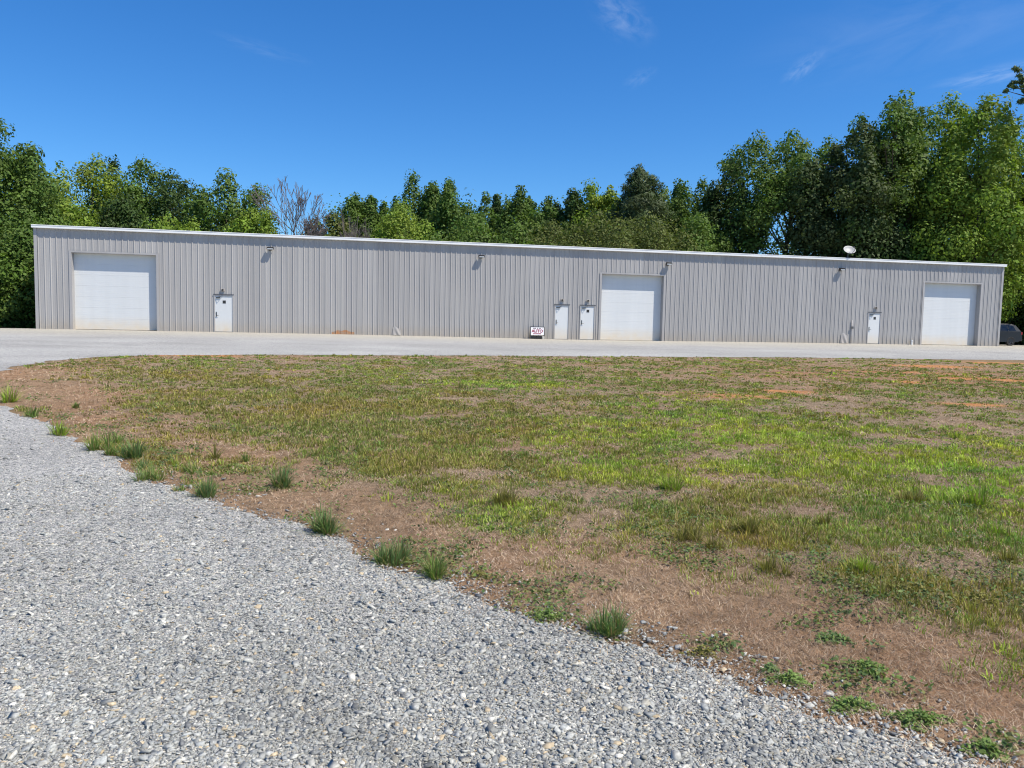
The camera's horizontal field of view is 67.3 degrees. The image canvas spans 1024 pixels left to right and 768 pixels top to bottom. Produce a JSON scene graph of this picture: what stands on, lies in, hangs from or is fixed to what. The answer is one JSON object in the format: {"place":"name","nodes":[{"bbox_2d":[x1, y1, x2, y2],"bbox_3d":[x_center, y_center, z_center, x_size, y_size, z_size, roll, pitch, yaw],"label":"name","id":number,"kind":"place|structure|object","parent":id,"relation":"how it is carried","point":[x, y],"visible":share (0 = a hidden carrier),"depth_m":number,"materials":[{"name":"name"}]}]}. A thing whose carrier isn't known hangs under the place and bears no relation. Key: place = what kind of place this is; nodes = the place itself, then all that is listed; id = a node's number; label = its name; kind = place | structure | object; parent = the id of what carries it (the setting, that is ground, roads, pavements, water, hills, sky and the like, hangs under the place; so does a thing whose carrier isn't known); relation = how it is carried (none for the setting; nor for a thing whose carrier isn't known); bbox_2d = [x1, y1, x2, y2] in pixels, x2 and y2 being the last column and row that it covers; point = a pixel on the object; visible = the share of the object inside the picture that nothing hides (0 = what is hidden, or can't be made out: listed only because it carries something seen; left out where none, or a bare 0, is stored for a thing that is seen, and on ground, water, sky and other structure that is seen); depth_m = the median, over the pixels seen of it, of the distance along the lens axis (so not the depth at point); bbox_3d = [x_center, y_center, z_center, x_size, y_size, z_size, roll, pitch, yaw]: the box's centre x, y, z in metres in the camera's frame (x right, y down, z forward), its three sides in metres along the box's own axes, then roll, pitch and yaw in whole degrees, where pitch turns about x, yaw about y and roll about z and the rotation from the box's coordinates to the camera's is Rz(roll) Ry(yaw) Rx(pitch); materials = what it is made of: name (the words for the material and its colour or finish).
{"place":"outdoors","nodes":[
{"label":"outdoors","id":0,"kind":"place"},
{"bbox_2d":[0,326,1023,767],"bbox_3d":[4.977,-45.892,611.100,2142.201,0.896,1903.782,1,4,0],"label":"ground","id":1,"kind":"structure","parent":0,"point":[370,530],"depth_m":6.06,"materials":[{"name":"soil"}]},
{"bbox_2d":[0,381,27,402],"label":"grass tuft","id":2,"kind":"object","parent":1,"relation":"on","point":[8,398],"visible":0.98,"depth_m":11.80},
{"bbox_2d":[0,282,35,327],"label":"undergrowth","id":3,"kind":"object","parent":1,"relation":"on","point":[12,318],"visible":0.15,"depth_m":44.88,"materials":[{"name":"green plant"}]},
{"bbox_2d":[0,203,58,328],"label":"broadleaf tree","id":4,"kind":"object","parent":1,"relation":"on","point":[17,256],"visible":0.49,"depth_m":44.80,"materials":[{"name":"green plant"}]},
{"bbox_2d":[22,403,43,417],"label":"grass tuft","id":5,"kind":"object","parent":1,"relation":"on","point":[31,413],"visible":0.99,"depth_m":10.39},
{"bbox_2d":[0,118,78,279],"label":"broadleaf tree","id":6,"kind":"object","parent":1,"relation":"on","point":[20,183],"visible":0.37,"depth_m":49.38,"materials":[{"name":"green plant"}]},
{"bbox_2d":[46,194,100,226],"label":"broadleaf tree","id":7,"kind":"object","parent":1,"relation":"on","point":[78,217],"visible":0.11,"depth_m":58.34,"materials":[{"name":"green plant"}]},
{"bbox_2d":[46,152,129,226],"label":"broadleaf tree","id":8,"kind":"object","parent":1,"relation":"on","point":[88,175],"visible":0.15,"depth_m":70.83,"materials":[{"name":"green plant"}]},
{"bbox_2d":[78,425,121,450],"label":"grass tuft","id":9,"kind":"object","parent":1,"relation":"on","point":[93,443],"visible":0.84,"depth_m":8.21,"materials":[{"name":"plant"}]},
{"bbox_2d":[78,154,127,214],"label":"tree","id":10,"kind":"object","parent":1,"relation":"on","point":[115,165],"visible":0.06,"depth_m":76.68,"materials":[{"name":"green plant"}]},
{"bbox_2d":[95,437,124,455],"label":"grass tuft","id":11,"kind":"object","parent":1,"relation":"on","point":[108,452],"visible":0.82,"depth_m":7.94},
{"bbox_2d":[92,190,155,228],"bbox_3d":[-30.728,-10.109,62.831,7.823,10.923,8.985,1,4,0],"label":"broadleaf tree","id":12,"kind":"object","parent":1,"relation":"on","point":[124,205],"visible":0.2,"depth_m":60.80,"materials":[{"name":"green plant"}]},
{"bbox_2d":[89,154,174,228],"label":"broadleaf tree","id":13,"kind":"object","parent":1,"relation":"on","point":[137,190],"visible":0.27,"depth_m":71.88,"materials":[{"name":"green plant"}]},
{"bbox_2d":[112,435,158,458],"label":"grass tuft","id":14,"kind":"object","parent":1,"relation":"on","point":[131,452],"visible":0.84,"depth_m":7.80,"materials":[{"name":"plant"}]},
{"bbox_2d":[135,168,203,229],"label":"broadleaf tree","id":15,"kind":"object","parent":1,"relation":"on","point":[172,197],"visible":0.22,"depth_m":71.75,"materials":[{"name":"green plant"}]},
{"bbox_2d":[140,211,201,230],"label":"broadleaf tree","id":16,"kind":"object","parent":1,"relation":"on","point":[158,225],"visible":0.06,"depth_m":58.59,"materials":[{"name":"green plant"}]},
{"bbox_2d":[178,459,203,473],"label":"grass tuft","id":17,"kind":"object","parent":1,"relation":"on","point":[190,467],"visible":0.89,"depth_m":7.24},
{"bbox_2d":[200,441,231,459],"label":"grass tuft","id":18,"kind":"object","parent":1,"relation":"on","point":[216,455],"visible":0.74,"depth_m":7.84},
{"bbox_2d":[178,167,279,233],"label":"broadleaf tree","id":19,"kind":"object","parent":1,"relation":"on","point":[199,208],"visible":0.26,"depth_m":65.76,"materials":[{"name":"green plant"}]},
{"bbox_2d":[221,203,282,234],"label":"broadleaf tree","id":20,"kind":"object","parent":1,"relation":"on","point":[249,221],"visible":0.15,"depth_m":62.51,"materials":[{"name":"green plant"}]},
{"bbox_2d":[256,460,308,488],"bbox_3d":[-1.990,0.782,6.762,0.500,0.266,0.518,1,4,0],"label":"grass tuft","id":21,"kind":"object","parent":1,"relation":"on","point":[282,480],"visible":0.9,"depth_m":6.70,"materials":[{"name":"plant"}]},
{"bbox_2d":[249,177,329,235],"bbox_3d":[-18.602,-10.842,63.751,6.474,12.715,5.117,1,4,0],"label":"bare tree","id":22,"kind":"object","parent":1,"relation":"on","point":[308,227],"visible":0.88,"depth_m":63.79,"materials":[{"name":"grey plant"}]},
{"bbox_2d":[295,497,350,536],"bbox_3d":[-1.345,0.920,5.375,0.510,0.282,0.500,1,4,0],"label":"grass tuft","id":23,"kind":"object","parent":1,"relation":"on","point":[324,525],"visible":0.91,"depth_m":5.39,"materials":[{"name":"plant"}]},
{"bbox_2d":[297,209,358,237],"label":"broadleaf tree","id":24,"kind":"object","parent":1,"relation":"on","point":[333,225],"visible":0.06,"depth_m":72.50,"materials":[{"name":"green plant"}]},
{"bbox_2d":[339,215,369,237],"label":"bare tree","id":25,"kind":"object","parent":1,"relation":"on","point":[349,233],"visible":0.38,"depth_m":61.85,"materials":[{"name":"grey plant"}]},
{"bbox_2d":[336,191,381,237],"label":"broadleaf tree","id":26,"kind":"object","parent":1,"relation":"on","point":[351,209],"visible":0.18,"depth_m":79.88,"materials":[{"name":"green plant"}]},
{"bbox_2d":[355,195,388,236],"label":"evergreen tree","id":27,"kind":"object","parent":1,"relation":"on","point":[371,200],"visible":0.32,"depth_m":80.49,"materials":[{"name":"green plant"}]},
{"bbox_2d":[366,533,422,567],"bbox_3d":[-0.742,1.028,4.807,0.456,0.205,0.430,1,4,0],"label":"grass tuft","id":28,"kind":"object","parent":1,"relation":"on","point":[393,557],"visible":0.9,"depth_m":4.79,"materials":[{"name":"plant"}]},
{"bbox_2d":[363,197,441,240],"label":"broadleaf tree","id":29,"kind":"object","parent":1,"relation":"on","point":[392,224],"visible":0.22,"depth_m":66.34,"materials":[{"name":"green plant"}]},
{"bbox_2d":[379,169,441,237],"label":"broadleaf tree","id":30,"kind":"object","parent":1,"relation":"on","point":[413,190],"visible":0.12,"depth_m":78.09,"materials":[{"name":"green plant"}]},
{"bbox_2d":[416,180,447,237],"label":"broadleaf tree","id":31,"kind":"object","parent":1,"relation":"on","point":[423,210],"visible":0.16,"depth_m":77.63,"materials":[{"name":"green plant"}]},
{"bbox_2d":[421,176,482,241],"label":"broadleaf tree","id":32,"kind":"object","parent":1,"relation":"on","point":[449,207],"visible":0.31,"depth_m":73.11,"materials":[{"name":"green plant"}]},
{"bbox_2d":[425,208,513,242],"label":"broadleaf tree","id":33,"kind":"object","parent":1,"relation":"on","point":[472,229],"visible":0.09,"depth_m":66.00,"materials":[{"name":"green plant"}]},
{"bbox_2d":[457,191,502,242],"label":"broadleaf tree","id":34,"kind":"object","parent":1,"relation":"on","point":[484,213],"visible":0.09,"depth_m":76.80,"materials":[{"name":"green plant"}]},
{"bbox_2d":[71,182,909,254],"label":"woods","id":35,"kind":"object","parent":1,"relation":"on","point":[335,206],"depth_m":86.38,"materials":[{"name":"green plant"}]},
{"bbox_2d":[487,193,504,234],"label":"evergreen tree","id":36,"kind":"object","parent":1,"relation":"on","point":[496,207],"visible":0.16,"depth_m":80.36,"materials":[{"name":"green plant"}]},
{"bbox_2d":[466,212,538,244],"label":"broadleaf tree","id":37,"kind":"object","parent":1,"relation":"on","point":[514,234],"visible":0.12,"depth_m":64.85,"materials":[{"name":"green plant"}]},
{"bbox_2d":[483,480,525,506],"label":"grass tuft","id":38,"kind":"object","parent":1,"relation":"on","point":[503,498],"visible":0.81,"depth_m":6.30,"materials":[{"name":"plant"}]},
{"bbox_2d":[0,354,1023,761],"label":"ground weeds","id":39,"kind":"object","parent":1,"relation":"on","point":[1008,736],"visible":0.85,"depth_m":5.75,"materials":[{"name":"green plant"}]},
{"bbox_2d":[13,353,1023,697],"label":"grass","id":40,"kind":"structure","parent":1,"relation":"on","point":[803,473],"depth_m":8.82,"materials":[{"name":"plant"}]},
{"bbox_2d":[489,185,549,244],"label":"broadleaf tree","id":41,"kind":"object","parent":1,"relation":"on","point":[517,203],"visible":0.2,"depth_m":74.54,"materials":[{"name":"green plant"}]},
{"bbox_2d":[514,195,548,234],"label":"broadleaf tree","id":42,"kind":"object","parent":1,"relation":"on","point":[530,202],"visible":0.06,"depth_m":78.00,"materials":[{"name":"green plant"}]},
{"bbox_2d":[524,607,571,623],"bbox_3d":[0.180,1.192,4.028,0.211,0.066,0.195,-2,6,-40],"label":"weed patch","id":43,"kind":"object","parent":1,"relation":"on","point":[540,615],"visible":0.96,"depth_m":4.00,"materials":[{"name":"green plant"}]},
{"bbox_2d":[519,217,580,246],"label":"cedar tree","id":44,"kind":"object","parent":1,"relation":"on","point":[550,238],"visible":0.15,"depth_m":64.49,"materials":[{"name":"green plant"}]},
{"bbox_2d":[531,196,574,243],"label":"evergreen tree","id":45,"kind":"object","parent":1,"relation":"on","point":[548,206],"visible":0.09,"depth_m":76.57,"materials":[{"name":"green plant"}]},
{"bbox_2d":[543,188,589,243],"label":"broadleaf tree","id":46,"kind":"object","parent":1,"relation":"on","point":[571,201],"visible":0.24,"depth_m":76.17,"materials":[{"name":"green plant"}]},
{"bbox_2d":[576,178,606,233],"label":"broadleaf tree","id":47,"kind":"object","parent":1,"relation":"on","point":[589,188],"visible":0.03,"depth_m":76.17,"materials":[{"name":"green plant"}]},
{"bbox_2d":[571,184,625,246],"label":"broadleaf tree","id":48,"kind":"object","parent":1,"relation":"on","point":[610,196],"visible":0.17,"depth_m":74.27,"materials":[{"name":"green plant"}]},
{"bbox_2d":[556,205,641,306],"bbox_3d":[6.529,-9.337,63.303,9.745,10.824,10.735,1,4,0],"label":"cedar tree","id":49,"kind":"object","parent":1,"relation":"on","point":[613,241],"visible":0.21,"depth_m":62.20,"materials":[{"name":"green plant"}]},
{"bbox_2d":[575,600,638,641],"bbox_3d":[0.500,1.156,3.825,0.401,0.198,0.327,0,4,-10],"label":"grass tuft","id":50,"kind":"object","parent":1,"relation":"on","point":[615,623],"visible":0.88,"depth_m":3.82,"materials":[{"name":"plant"}]},
{"bbox_2d":[602,163,677,249],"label":"pine tree","id":51,"kind":"object","parent":1,"relation":"on","point":[639,197],"visible":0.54,"depth_m":69.72,"materials":[{"name":"green plant"}]},
{"bbox_2d":[597,211,702,251],"bbox_3d":[11.028,-9.043,63.424,7.876,10.432,9.775,-3,6,-42],"label":"cedar tree","id":52,"kind":"object","parent":1,"relation":"on","point":[645,234],"visible":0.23,"depth_m":61.92,"materials":[{"name":"green plant"}]},
{"bbox_2d":[654,186,687,243],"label":"broadleaf tree","id":53,"kind":"object","parent":1,"relation":"on","point":[667,191],"visible":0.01,"depth_m":76.15,"materials":[{"name":"green plant"}]},
{"bbox_2d":[653,469,695,491],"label":"grass tuft","id":54,"kind":"object","parent":1,"relation":"on","point":[674,485],"visible":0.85,"depth_m":6.95,"materials":[{"name":"plant"}]},
{"bbox_2d":[662,178,695,246],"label":"broadleaf tree","id":55,"kind":"object","parent":1,"relation":"on","point":[675,192],"visible":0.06,"depth_m":74.88,"materials":[{"name":"green plant"}]},
{"bbox_2d":[663,514,716,544],"bbox_3d":[1.235,1.007,5.434,0.403,0.207,0.444,1,4,0],"label":"grass tuft","id":56,"kind":"object","parent":1,"relation":"on","point":[689,534],"visible":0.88,"depth_m":5.38,"materials":[{"name":"plant"}]},
{"bbox_2d":[666,175,725,249],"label":"broadleaf tree","id":57,"kind":"object","parent":1,"relation":"on","point":[685,197],"visible":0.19,"depth_m":71.97,"materials":[{"name":"green plant"}]},
{"bbox_2d":[677,644,720,659],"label":"weed patch","id":58,"kind":"object","parent":1,"relation":"on","point":[706,650],"visible":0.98,"depth_m":3.61,"materials":[{"name":"green plant"}]},
{"bbox_2d":[664,211,736,252],"bbox_3d":[15.880,-9.308,65.538,9.896,10.847,7.161,-2,6,-40],"label":"broadleaf tree","id":59,"kind":"object","parent":1,"relation":"on","point":[705,239],"visible":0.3,"depth_m":63.65,"materials":[{"name":"green plant"}]},
{"bbox_2d":[698,530,732,551],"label":"grass tuft","id":60,"kind":"object","parent":1,"relation":"on","point":[712,542],"visible":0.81,"depth_m":5.23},
{"bbox_2d":[699,156,775,254],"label":"oak tree","id":61,"kind":"object","parent":1,"relation":"on","point":[716,196],"visible":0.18,"depth_m":69.75,"materials":[{"name":"green plant"}]},
{"bbox_2d":[725,506,768,534],"bbox_3d":[1.722,0.985,5.606,0.351,0.222,0.383,1,4,0],"label":"grass tuft","id":62,"kind":"object","parent":1,"relation":"on","point":[752,525],"visible":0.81,"depth_m":5.62,"materials":[{"name":"plant"}]},
{"bbox_2d":[757,662,784,675],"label":"weed patch","id":63,"kind":"object","parent":1,"relation":"on","point":[768,665],"visible":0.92,"depth_m":3.44,"materials":[{"name":"green plant"}]},
{"bbox_2d":[754,551,800,576],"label":"grass tuft","id":64,"kind":"object","parent":1,"relation":"on","point":[767,566],"visible":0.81,"depth_m":4.81,"materials":[{"name":"plant"}]},
{"bbox_2d":[711,128,864,257],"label":"oak tree","id":65,"kind":"object","parent":1,"relation":"on","point":[770,181],"visible":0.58,"depth_m":65.09,"materials":[{"name":"green plant"}]},
{"bbox_2d":[764,669,813,690],"bbox_3d":[1.200,1.280,3.363,0.212,0.065,0.156,1,4,0],"label":"weed patch","id":66,"kind":"object","parent":1,"relation":"on","point":[794,676],"visible":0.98,"depth_m":3.35,"materials":[{"name":"green plant"}]},
{"bbox_2d":[810,509,841,526],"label":"grass tuft","id":67,"kind":"object","parent":1,"relation":"on","point":[822,520],"visible":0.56,"depth_m":5.89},
{"bbox_2d":[814,630,856,644],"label":"weed patch","id":68,"kind":"object","parent":1,"relation":"on","point":[837,638],"visible":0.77,"depth_m":3.83,"materials":[{"name":"green plant"}]},
{"bbox_2d":[767,115,917,259],"bbox_3d":[26.798,-12.261,62.014,10.282,17.726,9.932,4,5,33],"label":"maple tree","id":69,"kind":"object","parent":1,"relation":"on","point":[810,215],"visible":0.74,"depth_m":60.18,"materials":[{"name":"green plant"}]},
{"bbox_2d":[822,695,887,716],"bbox_3d":[1.406,1.306,3.156,0.261,0.062,0.162,1,4,0],"label":"weed patch","id":70,"kind":"object","parent":1,"relation":"on","point":[850,699],"visible":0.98,"depth_m":3.14,"materials":[{"name":"green plant"}]},
{"bbox_2d":[838,553,892,575],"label":"grass tuft","id":71,"kind":"object","parent":1,"relation":"on","point":[863,565],"visible":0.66,"depth_m":4.83,"materials":[{"name":"plant"}]},
{"bbox_2d":[845,657,888,677],"bbox_3d":[1.640,1.281,3.515,0.183,0.065,0.187,1,4,0],"label":"weed patch","id":72,"kind":"object","parent":1,"relation":"on","point":[869,663],"visible":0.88,"depth_m":3.51,"materials":[{"name":"green plant"}]},
{"bbox_2d":[826,88,980,261],"bbox_3d":[31.305,-13.518,63.111,12.459,20.290,12.241,1,4,0],"label":"oak tree","id":73,"kind":"object","parent":1,"relation":"on","point":[900,122],"visible":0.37,"depth_m":60.09,"materials":[{"name":"green plant"}]},
{"bbox_2d":[874,582,940,595],"bbox_3d":[2.332,1.201,4.550,0.469,0.061,0.219,1,4,0],"label":"weed patch","id":74,"kind":"object","parent":1,"relation":"on","point":[905,585],"visible":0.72,"depth_m":4.55,"materials":[{"name":"green plant"}]},
{"bbox_2d":[890,484,934,503],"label":"grass tuft","id":75,"kind":"object","parent":1,"relation":"on","point":[912,497],"visible":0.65,"depth_m":6.82,"materials":[{"name":"plant"}]},
{"bbox_2d":[881,707,954,732],"bbox_3d":[1.627,1.316,3.048,0.301,0.069,0.153,1,4,0],"label":"weed patch","id":76,"kind":"object","parent":1,"relation":"on","point":[923,715],"visible":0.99,"depth_m":3.05,"materials":[{"name":"green plant"}]},
{"bbox_2d":[874,90,996,262],"bbox_3d":[34.557,-14.128,64.933,10.895,21.359,12.124,5,6,39],"label":"oak tree","id":77,"kind":"object","parent":1,"relation":"on","point":[960,109],"visible":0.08,"depth_m":64.07,"materials":[{"name":"green plant"}]},
{"bbox_2d":[905,92,1023,320],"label":"oak tree","id":78,"kind":"object","parent":1,"relation":"on","point":[992,238],"visible":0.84,"depth_m":57.12,"materials":[{"name":"green plant"}]},
{"bbox_2d":[941,480,1002,507],"bbox_3d":[4.013,0.942,6.745,0.482,0.263,0.486,-1,5,-29],"label":"grass tuft","id":79,"kind":"object","parent":1,"relation":"on","point":[977,499],"visible":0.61,"depth_m":6.73,"materials":[{"name":"plant"}]},
{"bbox_2d":[942,592,1005,608],"bbox_3d":[2.683,1.225,4.399,0.396,0.058,0.232,1,4,0],"label":"weed patch","id":80,"kind":"object","parent":1,"relation":"on","point":[978,595],"visible":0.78,"depth_m":4.41,"materials":[{"name":"green plant"}]},
{"bbox_2d":[956,737,1010,763],"bbox_3d":[1.745,1.344,2.854,0.171,0.057,0.153,1,4,0],"label":"weed patch","id":81,"kind":"object","parent":1,"relation":"on","point":[985,741],"visible":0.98,"depth_m":2.84,"materials":[{"name":"green plant"}]},
{"bbox_2d":[959,114,1023,344],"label":"oak tree","id":82,"kind":"object","parent":1,"relation":"on","point":[1020,177],"visible":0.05,"depth_m":64.78,"materials":[{"name":"green plant"}]},
{"bbox_2d":[975,516,1014,536],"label":"grass tuft","id":83,"kind":"object","parent":1,"relation":"on","point":[1008,529],"visible":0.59,"depth_m":5.79,"materials":[{"name":"plant"}]},
{"bbox_2d":[988,192,1023,344],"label":"oak tree","id":84,"kind":"object","parent":1,"relation":"on","point":[1015,320],"visible":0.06,"depth_m":63.51,"materials":[{"name":"green plant"}]},
{"bbox_2d":[992,541,1023,564],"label":"grass tuft","id":85,"kind":"object","parent":1,"relation":"on","point":[1007,556],"visible":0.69,"depth_m":5.13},
{"bbox_2d":[0,328,1023,767],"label":"gravel lot","id":86,"kind":"structure","parent":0,"point":[22,346],"depth_m":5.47,"materials":[{"name":"gravel"}]},
{"bbox_2d":[47,417,73,435],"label":"grass tuft","id":87,"kind":"object","parent":86,"relation":"on","point":[61,431],"visible":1,"depth_m":9.02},
{"bbox_2d":[131,458,170,481],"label":"grass tuft","id":88,"kind":"object","parent":86,"relation":"on","point":[148,474],"visible":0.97,"depth_m":6.87,"materials":[{"name":"plant"}]},
{"bbox_2d":[183,472,224,497],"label":"grass tuft","id":89,"kind":"object","parent":86,"relation":"on","point":[208,490],"visible":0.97,"depth_m":6.31,"materials":[{"name":"plant"}]},
{"bbox_2d":[409,547,462,581],"bbox_3d":[-0.445,1.057,4.604,0.383,0.199,0.375,4,5,35],"label":"grass tuft","id":90,"kind":"object","parent":86,"relation":"on","point":[435,567],"visible":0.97,"depth_m":4.57,"materials":[{"name":"plant"}]},
{"bbox_2d":[31,224,1006,345],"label":"metal building","id":91,"kind":"structure","parent":86,"relation":"on","point":[97,278],"depth_m":46.64,"materials":[{"name":"grey metal"}]},
{"bbox_2d":[74,253,156,330],"bbox_3d":[-22.127,-5.145,43.115,4.338,4.239,0.038,0,5,-11],"label":"overhead door","id":92,"kind":"structure","parent":91,"relation":"in","point":[113,291],"depth_m":43.08,"materials":[{"name":"white metal"}]},
{"bbox_2d":[213,294,233,331],"bbox_3d":[-16.462,-4.041,43.897,1.120,2.160,0.255,0,5,-11],"label":"entry door","id":93,"kind":"structure","parent":91,"relation":"in","point":[223,303],"depth_m":43.92,"materials":[{"name":"white metal"}]},
{"bbox_2d":[554,304,569,339],"bbox_3d":[3.083,-3.847,47.608,1.010,2.170,0.255,0,5,-11],"label":"entry door","id":94,"kind":"structure","parent":91,"relation":"in","point":[561,311],"depth_m":47.63,"materials":[{"name":"white metal"}]},
{"bbox_2d":[579,305,595,339],"bbox_3d":[4.685,-3.836,47.909,1.030,2.170,0.255,0,5,-11],"label":"entry door","id":95,"kind":"structure","parent":91,"relation":"in","point":[587,314],"depth_m":47.95,"materials":[{"name":"white metal"}]},
{"bbox_2d":[600,274,661,340],"bbox_3d":[7.519,-4.828,48.763,4.058,4.144,0.037,0,5,-11],"label":"overhead door","id":96,"kind":"structure","parent":91,"relation":"in","point":[630,304],"depth_m":48.74,"materials":[{"name":"white metal"}]},
{"bbox_2d":[867,312,881,343],"bbox_3d":[24.303,-3.762,51.623,1.020,2.140,0.255,0,5,-11],"label":"entry door","id":97,"kind":"structure","parent":91,"relation":"in","point":[874,318],"depth_m":51.67,"materials":[{"name":"white metal"}]},
{"bbox_2d":[921,283,976,345],"bbox_3d":[29.985,-4.794,52.977,4.368,4.229,0.038,0,5,-11],"label":"overhead door","id":98,"kind":"structure","parent":91,"relation":"in","point":[949,309],"depth_m":53.01,"materials":[{"name":"white metal"}]},
{"bbox_2d":[529,326,544,338],"bbox_3d":[1.545,-3.132,47.051,0.900,0.758,0.543,0,5,-11],"label":"portable sign","id":99,"kind":"object","parent":86,"relation":"on","point":[537,330],"visible":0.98,"depth_m":47.02,"materials":[{"name":"white plastic"}]},
{"bbox_2d":[999,324,1022,345],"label":"parked car","id":100,"kind":"object","parent":86,"relation":"on","point":[1010,334],"visible":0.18,"depth_m":56.37,"materials":[{"name":"grey paint"}]},
{"bbox_2d":[1002,65,1023,104],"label":"pine tree","id":101,"kind":"object","parent":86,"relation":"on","point":[1012,84],"visible":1,"depth_m":55.08,"materials":[{"name":"green plant"}]},
{"bbox_2d":[0,0,1023,303],"label":"sky","id":102,"kind":"structure","parent":0,"point":[328,97],"materials":[{"name":"blue"}]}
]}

